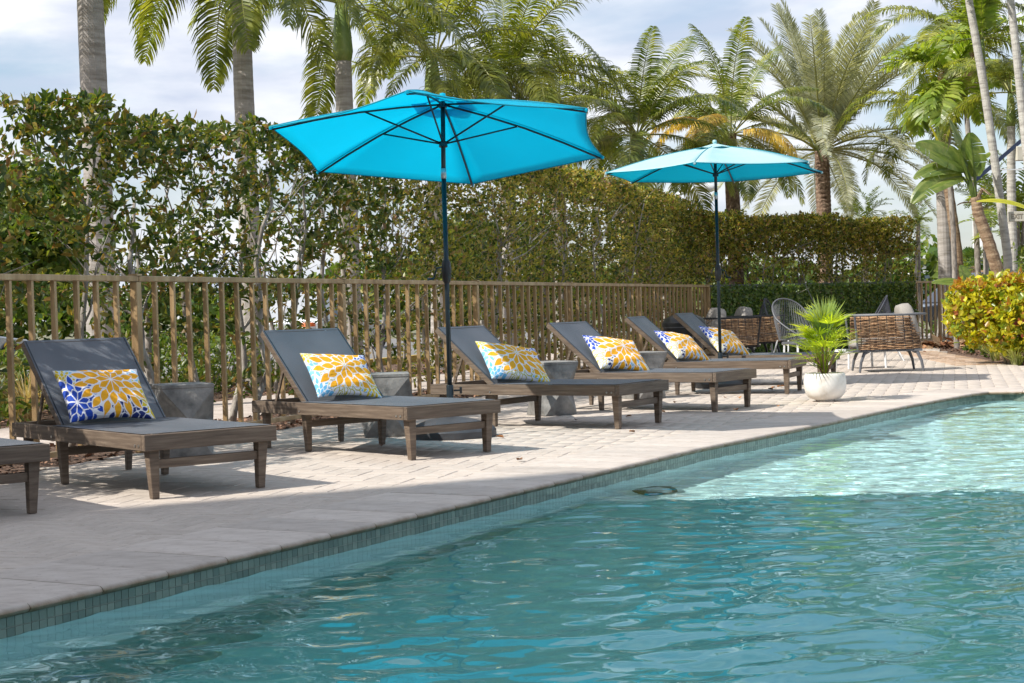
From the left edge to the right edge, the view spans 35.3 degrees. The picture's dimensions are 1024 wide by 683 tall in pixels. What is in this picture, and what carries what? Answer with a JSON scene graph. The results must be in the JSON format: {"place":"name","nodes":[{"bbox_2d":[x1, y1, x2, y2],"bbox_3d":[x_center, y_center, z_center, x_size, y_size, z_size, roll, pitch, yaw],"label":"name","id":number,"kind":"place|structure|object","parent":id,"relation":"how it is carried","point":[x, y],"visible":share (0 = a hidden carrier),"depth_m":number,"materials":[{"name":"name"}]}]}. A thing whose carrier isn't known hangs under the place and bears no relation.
{"place":"outdoors","nodes":[
{"label":"outdoors","id":0,"kind":"place"},
{"bbox_2d":[0,360,547,428],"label":"planting strip","id":1,"kind":"object","parent":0,"point":[216,397],"depth_m":20.89,"materials":[{"name":"brown plant"}]},
{"bbox_2d":[0,348,44,416],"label":"green shrub","id":2,"kind":"object","parent":1,"relation":"on","point":[4,361],"visible":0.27,"depth_m":16.94,"materials":[{"name":"green plant"}]},
{"bbox_2d":[0,367,46,421],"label":"dry grass tuft","id":3,"kind":"object","parent":1,"relation":"on","point":[26,394],"visible":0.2,"depth_m":16.20,"materials":[{"name":"beige plant"}]},
{"bbox_2d":[0,343,50,411],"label":"green shrub","id":4,"kind":"object","parent":1,"relation":"on","point":[45,405],"visible":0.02,"depth_m":17.93,"materials":[{"name":"green plant"}]},
{"bbox_2d":[129,339,168,382],"bbox_3d":[-4.767,0.374,19.306,1.264,0.866,1.298,-1,2,39],"label":"green shrub","id":5,"kind":"object","parent":1,"relation":"on","point":[162,357],"visible":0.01,"depth_m":19.33,"materials":[{"name":"green plant"}]},
{"bbox_2d":[77,0,221,337],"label":"royal palm","id":6,"kind":"object","parent":1,"relation":"on","point":[91,15],"visible":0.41,"depth_m":17.83,"materials":[{"name":"grey plant"}]},
{"bbox_2d":[128,330,220,382],"bbox_3d":[-4.387,0.308,20.552,1.447,0.930,1.379,-2,1,-30],"label":"green shrub","id":7,"kind":"object","parent":1,"relation":"on","point":[169,357],"visible":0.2,"depth_m":20.40,"materials":[{"name":"green plant"}]},
{"bbox_2d":[167,330,273,392],"bbox_3d":[-3.959,0.280,21.846,1.446,0.894,1.524,-2,1,0],"label":"green shrub","id":8,"kind":"object","parent":1,"relation":"on","point":[213,345],"visible":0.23,"depth_m":21.60,"materials":[{"name":"green plant"}]},
{"bbox_2d":[0,366,469,427],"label":"strip litter","id":9,"kind":"object","parent":1,"relation":"on","point":[49,412],"visible":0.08,"depth_m":21.52,"materials":[{"name":"brown plant"}]},
{"bbox_2d":[104,0,371,391],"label":"royal palm","id":10,"kind":"object","parent":1,"relation":"on","point":[241,18],"visible":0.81,"depth_m":22.62,"materials":[{"name":"plant"}]},
{"bbox_2d":[226,323,290,386],"bbox_3d":[-3.409,0.208,23.262,1.445,0.955,1.403,-1,1,34],"label":"green shrub","id":11,"kind":"object","parent":1,"relation":"on","point":[272,383],"visible":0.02,"depth_m":23.19,"materials":[{"name":"green plant"}]},
{"bbox_2d":[187,0,474,353],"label":"royal palm","id":12,"kind":"object","parent":1,"relation":"on","point":[340,85],"visible":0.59,"depth_m":24.92,"materials":[{"name":"green plant"}]},
{"bbox_2d":[298,0,573,369],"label":"royal palm","id":13,"kind":"object","parent":1,"relation":"on","point":[399,51],"visible":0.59,"depth_m":27.49,"materials":[{"name":"green plant"}]},
{"bbox_2d":[384,0,643,345],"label":"royal palm","id":14,"kind":"object","parent":1,"relation":"on","point":[520,50],"visible":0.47,"depth_m":29.44,"materials":[{"name":"green plant"}]},
{"bbox_2d":[0,366,587,473],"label":"mulch bed","id":15,"kind":"object","parent":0,"point":[4,469],"depth_m":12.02,"materials":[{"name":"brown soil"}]},
{"bbox_2d":[0,87,444,446],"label":"hedge","id":16,"kind":"object","parent":15,"relation":"on","point":[146,139],"visible":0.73,"depth_m":13.41,"materials":[{"name":"green plant"}]},
{"bbox_2d":[284,165,703,389],"bbox_3d":[0.743,-1.055,23.486,1.818,3.160,15.008,-1,1,20],"label":"hedge","id":17,"kind":"object","parent":15,"relation":"on","point":[613,199],"visible":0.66,"depth_m":21.94,"materials":[{"name":"green plant"}]},
{"bbox_2d":[0,358,587,444],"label":"sidewalk","id":18,"kind":"structure","parent":0,"point":[218,411],"depth_m":18.60,"materials":[{"name":"beige concrete"}]},
{"bbox_2d":[0,327,631,403],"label":"road","id":19,"kind":"structure","parent":0,"point":[413,353],"depth_m":40.54,"materials":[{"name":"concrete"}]},
{"bbox_2d":[0,336,27,364],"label":"parked car","id":20,"kind":"object","parent":19,"relation":"on","point":[2,341],"visible":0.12,"depth_m":32.54,"materials":[{"name":"silver metal"}]},
{"bbox_2d":[302,322,316,328],"bbox_3d":[-4.816,-0.029,38.005,0.600,0.850,0.600,-2,1,0],"label":"traffic barrel","id":21,"kind":"object","parent":19,"relation":"on","point":[312,326],"visible":0.12,"depth_m":37.86,"materials":[{"name":"orange plastic"}]},
{"bbox_2d":[269,291,392,345],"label":"parked car","id":22,"kind":"object","parent":19,"relation":"on","point":[288,304],"visible":0.08,"depth_m":45.12,"materials":[{"name":"silver metal"}]},
{"bbox_2d":[4,314,930,446],"bbox_3d":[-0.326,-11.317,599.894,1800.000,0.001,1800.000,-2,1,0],"label":"ground","id":23,"kind":"structure","parent":0,"point":[413,332],"depth_m":86.33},
{"bbox_2d":[0,152,119,315],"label":"broadleaf tree","id":24,"kind":"object","parent":23,"relation":"on","point":[33,251],"visible":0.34,"depth_m":22.68,"materials":[{"name":"green plant"}]},
{"bbox_2d":[402,201,578,330],"bbox_3d":[-0.419,-1.502,37.467,4.133,3.810,4.564,-2,1,0],"label":"broadleaf tree","id":25,"kind":"object","parent":23,"relation":"on","point":[456,248],"visible":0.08,"depth_m":36.80,"materials":[{"name":"green plant"}]},
{"bbox_2d":[0,234,1002,342],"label":"distant trees","id":26,"kind":"object","parent":23,"relation":"on","point":[929,261],"visible":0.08,"depth_m":72.68,"materials":[{"name":"green plant"}]},
{"bbox_2d":[611,208,725,317],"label":"broadleaf tree","id":27,"kind":"object","parent":23,"relation":"on","point":[676,262],"visible":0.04,"depth_m":40.52,"materials":[{"name":"green plant"}]},
{"bbox_2d":[964,261,973,270],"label":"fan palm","id":28,"kind":"object","parent":23,"relation":"on","point":[970,269],"visible":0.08,"depth_m":47.70,"materials":[{"name":"green plant"}]},
{"bbox_2d":[962,246,982,272],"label":"fan palm","id":29,"kind":"object","parent":23,"relation":"on","point":[968,254],"visible":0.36,"depth_m":69.83,"materials":[{"name":"green plant"}]},
{"bbox_2d":[0,400,1023,682],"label":"pool water","id":30,"kind":"structure","parent":0,"point":[886,552],"depth_m":6.15,"materials":[{"name":"teal liquid"}]},
{"bbox_2d":[0,347,1023,571],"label":"pool deck","id":31,"kind":"structure","parent":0,"point":[99,506],"depth_m":10.71,"materials":[{"name":"stone"}]},
{"bbox_2d":[0,438,49,513],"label":"sun lounger","id":32,"kind":"object","parent":31,"relation":"on","point":[31,455],"visible":1,"depth_m":8.32,"materials":[{"name":"brown wood"}]},
{"bbox_2d":[12,337,276,498],"bbox_3d":[-2.268,0.418,9.749,0.836,0.874,1.874,-3,2,-39],"label":"sun lounger","id":33,"kind":"object","parent":31,"relation":"on","point":[45,358],"visible":0.89,"depth_m":9.78,"materials":[{"name":"brown wood"}]},
{"bbox_2d":[52,369,155,422],"bbox_3d":[-2.520,0.328,9.964,0.554,0.414,0.134,-1,-42,-37],"label":"pillow","id":34,"kind":"object","parent":33,"relation":"on","point":[91,394],"visible":1,"depth_m":9.91,"materials":[{"name":"fabric"}]},
{"bbox_2d":[150,382,213,457],"bbox_3d":[-2.365,0.561,11.563,0.450,0.520,0.450,-2,1,-25],"label":"side table","id":35,"kind":"object","parent":31,"relation":"on","point":[194,400],"visible":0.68,"depth_m":11.39,"materials":[{"name":"concrete"}]},
{"bbox_2d":[0,274,711,465],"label":"slat fence","id":36,"kind":"object","parent":31,"relation":"on","point":[135,280],"visible":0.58,"depth_m":15.13,"materials":[{"name":"brown wood"}]},
{"bbox_2d":[705,280,918,353],"bbox_3d":[5.983,-0.459,31.246,6.378,1.427,0.258,-3,2,-41],"label":"ivy screen","id":37,"kind":"object","parent":36,"relation":"attached to","point":[850,292],"visible":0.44,"depth_m":30.99,"materials":[{"name":"green plant"}]},
{"bbox_2d":[252,328,500,459],"bbox_3d":[-1.015,0.342,11.613,0.836,0.879,1.874,-3,2,-42],"label":"sun lounger","id":38,"kind":"object","parent":31,"relation":"on","point":[286,348],"visible":0.86,"depth_m":11.65,"materials":[{"name":"brown wood"}]},
{"bbox_2d":[300,353,381,397],"bbox_3d":[-1.251,0.248,11.832,0.554,0.414,0.134,2,-42,-39],"label":"pillow","id":39,"kind":"object","parent":38,"relation":"on","point":[332,374],"visible":1,"depth_m":11.77,"materials":[{"name":"fabric"}]},
{"bbox_2d":[362,371,412,436],"bbox_3d":[-1.016,0.503,12.963,0.456,0.500,0.456,-2,1,-5],"label":"side table","id":40,"kind":"object","parent":31,"relation":"on","point":[392,383],"visible":0.53,"depth_m":12.78,"materials":[{"name":"concrete"}]},
{"bbox_2d":[269,89,603,439],"bbox_3d":[-0.512,-0.606,12.648,2.579,2.702,2.713,-2,1,0],"label":"umbrella","id":41,"kind":"object","parent":31,"relation":"on","point":[421,135],"visible":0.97,"depth_m":12.93,"materials":[{"name":"fabric"}]},
{"bbox_2d":[0,387,1023,618],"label":"pool coping","id":42,"kind":"object","parent":31,"relation":"on","point":[32,588],"visible":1,"depth_m":7.95,"materials":[{"name":"stone"}]},
{"bbox_2d":[430,325,668,428],"bbox_3d":[0.303,0.278,13.666,1.874,0.846,0.836,-1,1,34],"label":"sun lounger","id":43,"kind":"object","parent":31,"relation":"on","point":[464,347],"visible":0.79,"depth_m":13.56,"materials":[{"name":"brown wood"}]},
{"bbox_2d":[475,341,551,384],"bbox_3d":[0.019,0.183,13.847,0.616,0.149,0.460,7,40,-32],"label":"pillow","id":44,"kind":"object","parent":43,"relation":"on","point":[506,361],"visible":0.98,"depth_m":13.77,"materials":[{"name":"fabric"}]},
{"bbox_2d":[527,360,577,415],"bbox_3d":[0.362,0.428,14.912,0.444,0.490,0.444,-2,1,-30],"label":"side table","id":45,"kind":"object","parent":31,"relation":"on","point":[558,405],"visible":0.66,"depth_m":14.74,"materials":[{"name":"concrete"}]},
{"bbox_2d":[622,351,666,398],"bbox_3d":[1.391,0.354,17.062,0.444,0.490,0.444,-2,1,-28],"label":"side table","id":46,"kind":"object","parent":31,"relation":"on","point":[654,359],"visible":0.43,"depth_m":16.90,"materials":[{"name":"concrete"}]},
{"bbox_2d":[546,321,756,411],"bbox_3d":[1.299,0.216,15.380,1.874,0.841,0.836,-1,1,34],"label":"sun lounger","id":47,"kind":"object","parent":31,"relation":"on","point":[569,335],"visible":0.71,"depth_m":15.27,"materials":[{"name":"brown wood"}]},
{"bbox_2d":[582,335,650,372],"bbox_3d":[1.017,0.119,15.564,0.616,0.149,0.460,6,40,-33],"label":"pillow","id":48,"kind":"object","parent":47,"relation":"on","point":[610,353],"visible":0.98,"depth_m":15.49,"materials":[{"name":"fabric"}]},
{"bbox_2d":[605,140,822,388],"bbox_3d":[2.395,-0.905,18.739,2.609,2.880,2.562,-2,1,0],"label":"umbrella","id":49,"kind":"object","parent":31,"relation":"on","point":[714,162],"visible":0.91,"depth_m":18.72,"materials":[{"name":"blue fabric"}]},
{"bbox_2d":[624,316,805,394],"bbox_3d":[2.215,0.133,17.686,1.874,0.860,0.836,-1,1,21],"label":"sun lounger","id":50,"kind":"object","parent":31,"relation":"on","point":[645,327],"visible":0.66,"depth_m":17.49,"materials":[{"name":"brown wood"}]},
{"bbox_2d":[654,331,710,361],"bbox_3d":[1.894,0.052,17.804,0.616,0.149,0.460,7,36,-46],"label":"pillow","id":51,"kind":"object","parent":50,"relation":"on","point":[680,346],"visible":1,"depth_m":17.69,"materials":[{"name":"fabric"}]},
{"bbox_2d":[703,308,761,352],"bbox_3d":[3.419,-0.088,25.605,0.866,0.910,0.870,-2,1,-12],"label":"wicker armchair","id":52,"kind":"object","parent":31,"relation":"on","point":[736,326],"visible":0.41,"depth_m":25.33,"materials":[{"name":"brown wicker"}]},
{"bbox_2d":[726,307,785,352],"bbox_3d":[4.141,-0.150,27.605,0.866,0.910,0.870,-2,1,-10],"label":"wicker armchair","id":53,"kind":"object","parent":31,"relation":"on","point":[765,336],"visible":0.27,"depth_m":27.32,"materials":[{"name":"brown wicker"}]},
{"bbox_2d":[673,313,839,371],"bbox_3d":[2.896,0.073,19.267,1.874,0.874,0.836,-1,1,24],"label":"sun lounger","id":54,"kind":"object","parent":31,"relation":"on","point":[691,323],"visible":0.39,"depth_m":19.23,"materials":[{"name":"brown wood"}]},
{"bbox_2d":[699,326,749,355],"bbox_3d":[2.569,-0.004,19.359,0.616,0.149,0.460,7,39,-44],"label":"pillow","id":55,"kind":"object","parent":54,"relation":"on","point":[732,343],"visible":0.91,"depth_m":19.27,"materials":[{"name":"fabric"}]},
{"bbox_2d":[748,298,793,352],"bbox_3d":[4.503,-0.237,28.083,0.846,1.047,0.747,-1,1,20],"label":"rope chair","id":56,"kind":"object","parent":31,"relation":"on","point":[763,306],"visible":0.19,"depth_m":27.97,"materials":[{"name":"grey fabric"}]},
{"bbox_2d":[771,298,816,352],"bbox_3d":[4.543,-0.184,25.670,0.667,1.036,0.795,-2,1,-25],"label":"rope chair","id":57,"kind":"object","parent":31,"relation":"on","point":[776,320],"visible":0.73,"depth_m":25.92,"materials":[{"name":"grey fabric"}]},
{"bbox_2d":[782,341,829,364],"bbox_3d":[4.421,0.181,24.212,0.550,0.368,0.500,-2,1,-17],"label":"table","id":58,"kind":"object","parent":31,"relation":"on","point":[790,342],"visible":0.36,"depth_m":24.15,"materials":[{"name":"white metal"}]},
{"bbox_2d":[803,372,845,400],"bbox_3d":[3.053,0.443,15.709,0.412,0.274,0.412,-2,1,0],"label":"planter","id":59,"kind":"object","parent":31,"relation":"on","point":[829,386],"visible":0.97,"depth_m":15.55,"materials":[{"name":"ceramic"}]},
{"bbox_2d":[784,295,860,373],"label":"potted palm","id":60,"kind":"object","parent":59,"relation":"in","point":[822,319],"visible":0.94,"depth_m":15.62,"materials":[{"name":"green plant"}]},
{"bbox_2d":[834,349,886,368],"bbox_3d":[4.959,0.242,22.913,0.600,0.269,0.500,-2,1,-11],"label":"table","id":61,"kind":"object","parent":31,"relation":"on","point":[872,365],"visible":0.3,"depth_m":22.74,"materials":[{"name":"white metal"}]},
{"bbox_2d":[847,295,904,360],"bbox_3d":[5.675,-0.206,25.219,0.872,1.037,0.747,-1,1,10],"label":"rope chair","id":62,"kind":"object","parent":31,"relation":"on","point":[884,303],"visible":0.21,"depth_m":25.04,"materials":[{"name":"grey fabric"}]},
{"bbox_2d":[844,303,926,372],"bbox_3d":[5.067,-0.056,21.756,1.017,0.910,0.917,-2,1,4],"label":"wicker armchair","id":63,"kind":"object","parent":31,"relation":"on","point":[900,323],"visible":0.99,"depth_m":21.43,"materials":[{"name":"brown wicker"}]},
{"bbox_2d":[0,394,1023,638],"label":"pool basin","id":64,"kind":"object","parent":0,"point":[84,608],"visible":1,"depth_m":7.66,"materials":[{"name":"tile"}]},
{"bbox_2d":[0,0,1023,323],"label":"sky","id":65,"kind":"structure","parent":0,"point":[39,49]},
{"bbox_2d":[662,315,705,359],"bbox_3d":[2.263,0.062,21.107,0.580,0.858,0.580,-2,1,0],"label":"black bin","id":66,"kind":"object","parent":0,"point":[671,324],"visible":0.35,"depth_m":20.90,"materials":[{"name":"plastic"}]},
{"bbox_2d":[663,183,713,318],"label":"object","id":67,"kind":"object","parent":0,"point":[710,187],"visible":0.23,"depth_m":44.84,"materials":[{"name":"green plant"}]},
{"bbox_2d":[458,332,933,359],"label":"path","id":68,"kind":"structure","parent":0,"point":[552,356],"depth_m":34.66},
{"bbox_2d":[481,24,655,356],"bbox_3d":[0.896,-3.011,32.993,4.554,6.693,4.387,-2,1,0],"label":"royal palm","id":69,"kind":"object","parent":68,"relation":"on","point":[609,156],"visible":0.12,"depth_m":32.27,"materials":[{"name":"green plant"}]},
{"bbox_2d":[833,186,893,302],"bbox_3d":[8.817,-1.967,39.928,1.238,3.844,1.512,-2,1,-16],"label":"palm","id":70,"kind":"object","parent":68,"relation":"on","point":[868,209],"visible":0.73,"depth_m":39.89,"materials":[{"name":"green palm leaf"},{"name":"grey bark"}]},
{"bbox_2d":[889,197,936,335],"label":"palm","id":71,"kind":"object","parent":68,"relation":"on","point":[921,218],"visible":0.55,"depth_m":40.93,"materials":[{"name":"green plant"}]},
{"bbox_2d":[893,272,982,326],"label":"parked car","id":72,"kind":"object","parent":68,"relation":"on","point":[928,305],"visible":0.06,"depth_m":44.20,"materials":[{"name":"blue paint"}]},
{"bbox_2d":[889,257,1000,293],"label":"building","id":73,"kind":"structure","parent":0,"point":[927,276],"depth_m":109.94,"materials":[{"name":"white glass"}]},
{"bbox_2d":[940,347,1023,365],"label":"garden bed","id":74,"kind":"object","parent":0,"point":[974,356],"visible":0.2,"depth_m":26.96,"materials":[{"name":"brown soil"}]},
{"bbox_2d":[832,334,996,350],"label":"dry frond litter","id":75,"kind":"object","parent":74,"relation":"on","point":[939,343],"visible":0.34,"depth_m":30.98,"materials":[{"name":"brown plant"}]},
{"bbox_2d":[898,72,969,341],"bbox_3d":[8.650,-2.722,33.027,1.351,5.637,0.428,-1,1,14],"label":"slender palm","id":76,"kind":"object","parent":74,"relation":"on","point":[923,79],"visible":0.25,"depth_m":32.90,"materials":[{"name":"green plant"}]},
{"bbox_2d":[857,0,1023,337],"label":"slender palm","id":77,"kind":"object","parent":74,"relation":"on","point":[925,35],"visible":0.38,"depth_m":32.87,"materials":[{"name":"green plant"}]},
{"bbox_2d":[879,17,1023,348],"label":"slender palm","id":78,"kind":"object","parent":74,"relation":"on","point":[936,105],"visible":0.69,"depth_m":29.82,"materials":[{"name":"green plant"}]},
{"bbox_2d":[932,265,973,353],"bbox_3d":[7.533,-0.538,27.429,0.721,1.535,0.261,-2,1,0],"label":"paddle leaf plant","id":79,"kind":"object","parent":74,"relation":"on","point":[965,272],"visible":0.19,"depth_m":27.44,"materials":[{"name":"green plant"}]},
{"bbox_2d":[910,120,1008,360],"bbox_3d":[6.800,-1.531,24.434,1.495,3.712,0.482,-2,1,-14],"label":"bird of paradise","id":80,"kind":"object","parent":74,"relation":"on","point":[951,166],"visible":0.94,"depth_m":24.40,"materials":[{"name":"green plant"}]},
{"bbox_2d":[961,343,978,353],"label":"seedling","id":81,"kind":"object","parent":74,"relation":"on","point":[964,348],"visible":0.47,"depth_m":27.38,"materials":[{"name":"green plant"}]},
{"bbox_2d":[920,0,1023,76],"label":"slender palm","id":82,"kind":"object","parent":74,"relation":"on","point":[986,13],"visible":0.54,"depth_m":26.31,"materials":[{"name":"green plant"}]},
{"bbox_2d":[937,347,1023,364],"bbox_3d":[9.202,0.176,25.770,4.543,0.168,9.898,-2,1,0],"label":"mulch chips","id":83,"kind":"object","parent":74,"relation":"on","point":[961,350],"visible":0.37,"depth_m":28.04,"materials":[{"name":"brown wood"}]},
{"bbox_2d":[938,54,1023,336],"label":"slender palm","id":84,"kind":"object","parent":74,"relation":"on","point":[998,68],"visible":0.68,"depth_m":27.90,"materials":[{"name":"plant"}]},
{"bbox_2d":[941,267,1023,364],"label":"croton bush","id":85,"kind":"object","parent":74,"relation":"on","point":[998,317],"visible":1,"depth_m":22.85,"materials":[{"name":"yellow plant"}]},
{"bbox_2d":[978,344,991,357],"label":"seedling","id":86,"kind":"object","parent":74,"relation":"on","point":[983,352],"visible":0.37,"depth_m":25.46,"materials":[{"name":"green plant"}]},
{"bbox_2d":[965,0,1012,274],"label":"slender palm","id":87,"kind":"object","parent":74,"relation":"on","point":[995,167],"visible":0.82,"depth_m":24.90,"materials":[{"name":"grey plant"}]},
{"bbox_2d":[979,345,999,360],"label":"strap leaf plant","id":88,"kind":"object","parent":74,"relation":"on","point":[993,356],"visible":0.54,"depth_m":24.50,"materials":[{"name":"green plant"}]},
{"bbox_2d":[958,182,1023,271],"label":"palm","id":89,"kind":"object","parent":74,"relation":"on","point":[995,231],"visible":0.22,"depth_m":32.06,"materials":[{"name":"green plant"}]},
{"bbox_2d":[961,150,1023,273],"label":"palm","id":90,"kind":"object","parent":74,"relation":"on","point":[1019,196],"visible":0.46,"depth_m":30.96,"materials":[{"name":"green plant"}]},
{"bbox_2d":[976,198,1023,207],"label":"banana plant","id":91,"kind":"object","parent":74,"relation":"on","point":[1010,202],"visible":1,"depth_m":20.77,"materials":[{"name":"yellow plant"}]},
{"bbox_2d":[977,139,1023,180],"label":"awning frame","id":92,"kind":"object","parent":74,"relation":"on","point":[1005,154],"visible":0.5,"depth_m":26.92,"materials":[{"name":"blue metal"}]},
{"bbox_2d":[1008,211,1023,221],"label":"exit sign","id":93,"kind":"object","parent":92,"relation":"attached to","point":[1017,216],"visible":1,"depth_m":26.54,"materials":[{"name":"white metal"}]},
{"bbox_2d":[1015,146,1022,160],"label":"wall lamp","id":94,"kind":"object","parent":92,"relation":"attached to","point":[1018,154],"visible":0.76,"depth_m":26.89,"materials":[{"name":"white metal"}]},
{"bbox_2d":[987,349,1023,365],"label":"strap leaf plant","id":95,"kind":"object","parent":74,"relation":"on","point":[1014,359],"visible":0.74,"depth_m":22.48,"materials":[{"name":"green plant"}]},
{"bbox_2d":[1007,0,1023,164],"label":"slender palm","id":96,"kind":"object","parent":74,"relation":"on","point":[1016,54],"visible":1,"depth_m":23.88,"materials":[{"name":"grey plant"}]},
{"bbox_2d":[972,205,992,256],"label":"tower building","id":97,"kind":"structure","parent":0,"point":[981,243],"depth_m":599.96,"materials":[{"name":"white glass"}]},
{"bbox_2d":[1011,241,1023,274],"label":"yellow bush","id":98,"kind":"object","parent":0,"point":[1021,258],"visible":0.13,"depth_m":26.64,"materials":[{"name":"green plant"}]},
{"label":"far bed","id":99,"kind":"structure","parent":0,"visible":0},
{"bbox_2d":[550,26,748,350],"bbox_3d":[2.494,-2.743,30.000,3.809,6.201,4.035,-2,1,0],"label":"coconut palm","id":100,"kind":"object","parent":99,"relation":"on","point":[636,148],"visible":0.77,"depth_m":29.54,"materials":[{"name":"green plant"}]},
{"bbox_2d":[646,16,836,306],"bbox_3d":[4.297,-2.986,32.053,3.874,6.498,4.017,-2,1,0],"label":"coconut palm","id":101,"kind":"object","parent":99,"relation":"on","point":[716,118],"visible":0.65,"depth_m":31.54,"materials":[{"name":"green plant"}]},
{"bbox_2d":[636,207,924,352],"bbox_3d":[5.539,-1.206,31.913,8.538,2.839,2.122,-3,2,-44],"label":"hedge","id":102,"kind":"object","parent":99,"relation":"on","point":[767,232],"visible":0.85,"depth_m":31.78,"materials":[{"name":"green plant"}]},
{"bbox_2d":[681,0,973,328],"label":"date palm","id":103,"kind":"object","parent":99,"relation":"on","point":[833,80],"visible":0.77,"depth_m":37.11,"materials":[{"name":"green palm leaf"},{"name":"brown bark"}]},
{"bbox_2d":[836,15,1018,340],"bbox_3d":[9.461,-3.499,36.187,4.260,7.044,3.985,-1,1,17],"label":"royal palm","id":104,"kind":"object","parent":99,"relation":"on","point":[944,256],"visible":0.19,"depth_m":35.87,"materials":[{"name":"green plant"}]},
{"bbox_2d":[911,281,953,341],"bbox_3d":[8.920,-0.627,33.852,1.685,1.325,0.075,-3,2,-41],"label":"slat fence","id":105,"kind":"object","parent":99,"relation":"on","point":[941,309],"visible":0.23,"depth_m":33.71,"materials":[{"name":"brown wood"}]},
{"bbox_2d":[919,320,975,336],"bbox_3d":[10.338,-0.300,36.524,2.279,0.704,0.984,-2,1,0],"label":"bush","id":106,"kind":"object","parent":99,"relation":"on","point":[928,329],"visible":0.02,"depth_m":36.53,"materials":[{"name":"green plant"}]},
{"bbox_2d":[955,159,1006,302],"bbox_3d":[10.705,-2.046,36.100,1.538,4.049,1.982,-2,1,-25],"label":"palm","id":107,"kind":"object","parent":99,"relation":"on","point":[985,260],"visible":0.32,"depth_m":35.89,"materials":[{"name":"green plant"}]}
]}

